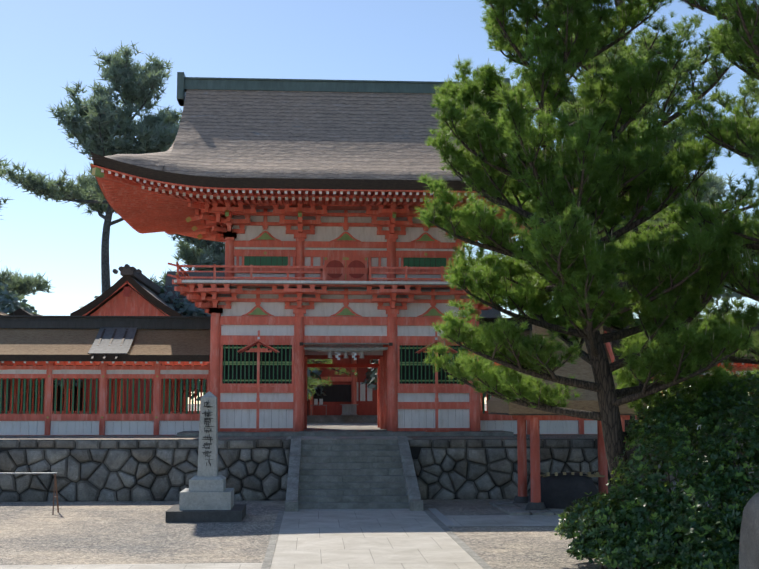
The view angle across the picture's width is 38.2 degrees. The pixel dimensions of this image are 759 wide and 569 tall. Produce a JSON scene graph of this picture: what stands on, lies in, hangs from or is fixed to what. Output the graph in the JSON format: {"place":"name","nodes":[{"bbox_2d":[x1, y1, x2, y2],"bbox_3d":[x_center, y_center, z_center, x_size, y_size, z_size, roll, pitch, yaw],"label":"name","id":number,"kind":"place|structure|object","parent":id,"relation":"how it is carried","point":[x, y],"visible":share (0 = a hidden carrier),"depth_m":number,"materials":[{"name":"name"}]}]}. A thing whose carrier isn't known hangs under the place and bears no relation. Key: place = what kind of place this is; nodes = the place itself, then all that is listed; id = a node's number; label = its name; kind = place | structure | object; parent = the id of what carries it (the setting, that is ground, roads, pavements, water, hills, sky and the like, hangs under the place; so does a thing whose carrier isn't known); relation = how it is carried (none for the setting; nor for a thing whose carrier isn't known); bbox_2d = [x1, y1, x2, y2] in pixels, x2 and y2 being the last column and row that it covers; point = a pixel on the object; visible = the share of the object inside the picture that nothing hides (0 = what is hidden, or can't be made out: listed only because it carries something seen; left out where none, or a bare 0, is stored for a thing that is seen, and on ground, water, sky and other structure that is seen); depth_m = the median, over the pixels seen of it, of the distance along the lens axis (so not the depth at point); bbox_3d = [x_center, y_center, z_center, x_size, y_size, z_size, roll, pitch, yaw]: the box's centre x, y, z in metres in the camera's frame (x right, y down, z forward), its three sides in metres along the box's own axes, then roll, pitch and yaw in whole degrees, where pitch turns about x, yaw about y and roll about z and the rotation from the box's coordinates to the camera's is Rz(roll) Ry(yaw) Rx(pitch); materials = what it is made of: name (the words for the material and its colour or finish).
{"place":"outdoors","nodes":[
{"label":"outdoors","id":0,"kind":"place"},
{"bbox_2d":[0,155,54,297],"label":"pine","id":1,"kind":"object","parent":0,"point":[16,282],"depth_m":79.64,"materials":[{"name":"green plant"}]},
{"bbox_2d":[0,41,181,293],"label":"tall pine","id":2,"kind":"object","parent":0,"point":[86,126],"depth_m":84.10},
{"bbox_2d":[150,234,224,287],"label":"pine","id":3,"kind":"object","parent":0,"point":[196,254],"depth_m":81.55,"materials":[{"name":"green plant"}]},
{"bbox_2d":[0,280,527,400],"bbox_3d":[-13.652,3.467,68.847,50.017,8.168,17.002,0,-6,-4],"label":"tree","id":4,"kind":"object","parent":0,"point":[6,299],"depth_m":68.71,"materials":[{"name":"green plant"}]},
{"bbox_2d":[0,508,563,568],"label":"paved path","id":5,"kind":"structure","parent":0,"point":[397,539],"depth_m":26.05,"materials":[{"name":"stone"}]},
{"bbox_2d":[307,359,356,399],"bbox_3d":[-4.293,4.271,56.745,6.997,6.550,6.005,0,-6,-4],"label":"tree","id":6,"kind":"object","parent":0,"point":[311,383],"depth_m":56.26,"materials":[{"name":"green plant"}]},
{"bbox_2d":[188,404,486,410],"bbox_3d":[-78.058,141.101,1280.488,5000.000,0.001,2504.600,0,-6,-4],"label":"ground","id":7,"kind":"structure","parent":0,"point":[199,407],"depth_m":726.06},
{"bbox_2d":[0,423,727,443],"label":"terrace","id":8,"kind":"structure","parent":0,"point":[151,437],"depth_m":40.09,"materials":[{"name":"stone"}]},
{"bbox_2d":[0,312,10,410],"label":"hall","id":9,"kind":"structure","parent":8,"relation":"on","point":[1,313],"depth_m":58.34,"materials":[{"name":"brown wood"}]},
{"bbox_2d":[9,308,82,410],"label":"hall","id":10,"kind":"structure","parent":8,"relation":"on","point":[19,311],"depth_m":66.94,"materials":[{"name":"brown wood"}]},
{"bbox_2d":[0,315,210,434],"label":"corridor","id":11,"kind":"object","parent":8,"relation":"on","point":[119,350],"visible":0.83,"depth_m":43.18,"materials":[{"name":"red painted wood"},{"name":"white plaster"},{"name":"brown thatch"}]},
{"bbox_2d":[70,264,185,410],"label":"building","id":12,"kind":"structure","parent":8,"relation":"on","point":[132,291],"depth_m":60.93,"materials":[{"name":"red painted wood"},{"name":"bark thatch"},{"name":"dark wood"}]},
{"bbox_2d":[163,271,501,422],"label":"worship hall","id":13,"kind":"structure","parent":8,"relation":"on","point":[350,398],"depth_m":70.27,"materials":[{"name":"red painted wood"},{"name":"white plaster"},{"name":"green painted wood"}]},
{"bbox_2d":[91,72,577,436],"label":"temple gate","id":14,"kind":"structure","parent":8,"relation":"on","point":[301,198],"depth_m":42.86,"materials":[{"name":"red painted wood"},{"name":"white plaster"},{"name":"bark thatch"}]},
{"bbox_2d":[237,330,278,431],"bbox_3d":[-4.600,3.662,41.589,1.577,3.840,0.620,0,-6,-4],"label":"roofed post","id":15,"kind":"object","parent":14,"relation":"on","point":[258,349],"visible":1,"depth_m":41.50,"materials":[{"name":"red wood"}]},
{"bbox_2d":[415,331,456,431],"bbox_3d":[2.187,3.707,42.005,1.577,3.840,0.620,0,-6,-4],"label":"roofed post","id":16,"kind":"object","parent":14,"relation":"on","point":[453,351],"visible":0.79,"depth_m":41.87,"materials":[{"name":"red wood"}]},
{"bbox_2d":[479,318,758,433],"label":"corridor","id":17,"kind":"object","parent":8,"relation":"on","point":[490,422],"visible":0.06,"depth_m":44.06,"materials":[{"name":"red painted wood"},{"name":"white plaster"},{"name":"brown thatch"}]},
{"bbox_2d":[638,234,741,311],"bbox_3d":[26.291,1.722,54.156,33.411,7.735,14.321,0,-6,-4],"label":"tree","id":18,"kind":"object","parent":8,"relation":"on","point":[728,296],"depth_m":48.20,"materials":[{"name":"green plant"}]},
{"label":"pine wood","id":19,"kind":"object","parent":8,"relation":"on","visible":0},
{"bbox_2d":[558,32,736,302],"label":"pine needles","id":20,"kind":"object","parent":19,"relation":"attached to","point":[716,185],"visible":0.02,"depth_m":74.31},
{"bbox_2d":[0,498,743,568],"bbox_3d":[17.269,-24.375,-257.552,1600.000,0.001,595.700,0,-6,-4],"label":"ground","id":21,"kind":"structure","parent":0,"point":[96,532],"depth_m":27.25,"materials":[{"name":"beige gravel"}]},
{"bbox_2d":[0,472,58,514],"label":"bar trestle","id":22,"kind":"object","parent":21,"relation":"on","point":[55,483],"visible":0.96,"depth_m":32.90,"materials":[{"name":"metal"}]},
{"bbox_2d":[0,439,290,501],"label":"retaining wall","id":23,"kind":"structure","parent":21,"relation":"on","point":[147,470],"depth_m":37.22,"materials":[{"name":"stone"}]},
{"bbox_2d":[165,391,245,522],"bbox_3d":[-4.955,4.912,31.709,2.100,3.640,2.100,0,-6,-4],"label":"stone monument","id":24,"kind":"object","parent":21,"relation":"on","point":[207,495],"visible":1,"depth_m":31.13,"materials":[{"name":"stone"}]},
{"bbox_2d":[285,436,422,511],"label":"stone steps","id":25,"kind":"structure","parent":21,"relation":"on","point":[351,474],"depth_m":35.73,"materials":[{"name":"stone"}]},
{"bbox_2d":[528,473,598,508],"bbox_3d":[5.921,6.516,34.352,2.441,1.196,1.974,0,-6,-4],"label":"water basin","id":26,"kind":"object","parent":21,"relation":"on","point":[560,491],"visible":0.44,"depth_m":33.55,"materials":[{"name":"grey stone"}]},
{"bbox_2d":[486,324,650,514],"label":"water pavilion","id":27,"kind":"structure","parent":21,"relation":"on","point":[520,504],"depth_m":33.63,"materials":[{"name":"red painted wood"},{"name":"brown thatch"},{"name":"stone"}]},
{"bbox_2d":[408,439,758,499],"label":"retaining wall","id":28,"kind":"structure","parent":21,"relation":"on","point":[447,469],"depth_m":38.01,"materials":[{"name":"stone"}]},
{"bbox_2d":[413,0,758,519],"bbox_3d":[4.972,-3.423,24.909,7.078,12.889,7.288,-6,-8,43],"label":"pine tree","id":29,"kind":"object","parent":21,"relation":"on","point":[582,196],"visible":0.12,"depth_m":23.63,"materials":[{"name":"green plant"}]},
{"bbox_2d":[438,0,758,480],"bbox_3d":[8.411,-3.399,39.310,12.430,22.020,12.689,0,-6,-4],"label":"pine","id":30,"kind":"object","parent":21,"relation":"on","point":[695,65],"depth_m":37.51,"materials":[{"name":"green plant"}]},
{"bbox_2d":[554,369,758,568],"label":"shrub","id":31,"kind":"object","parent":21,"relation":"on","point":[745,418],"depth_m":21.39,"materials":[{"name":"green plant"}]},
{"bbox_2d":[739,492,758,568],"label":"garden rock","id":32,"kind":"object","parent":21,"relation":"on","point":[749,547],"visible":1,"depth_m":16.90,"materials":[{"name":"grey stone"}]},
{"bbox_2d":[0,0,758,403],"label":"sky","id":33,"kind":"structure","parent":0,"point":[46,46],"materials":[{"name":"blue"}]},
{"bbox_2d":[653,0,758,363],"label":"pine","id":34,"kind":"object","parent":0,"point":[749,87],"depth_m":41.19,"materials":[{"name":"green plant"}]},
{"bbox_2d":[658,0,758,301],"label":"pine","id":35,"kind":"object","parent":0,"point":[733,38],"depth_m":22.71,"materials":[{"name":"green plant"}]},
{"bbox_2d":[667,1,758,281],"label":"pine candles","id":36,"kind":"object","parent":35,"relation":"on","point":[728,152],"visible":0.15,"depth_m":22.87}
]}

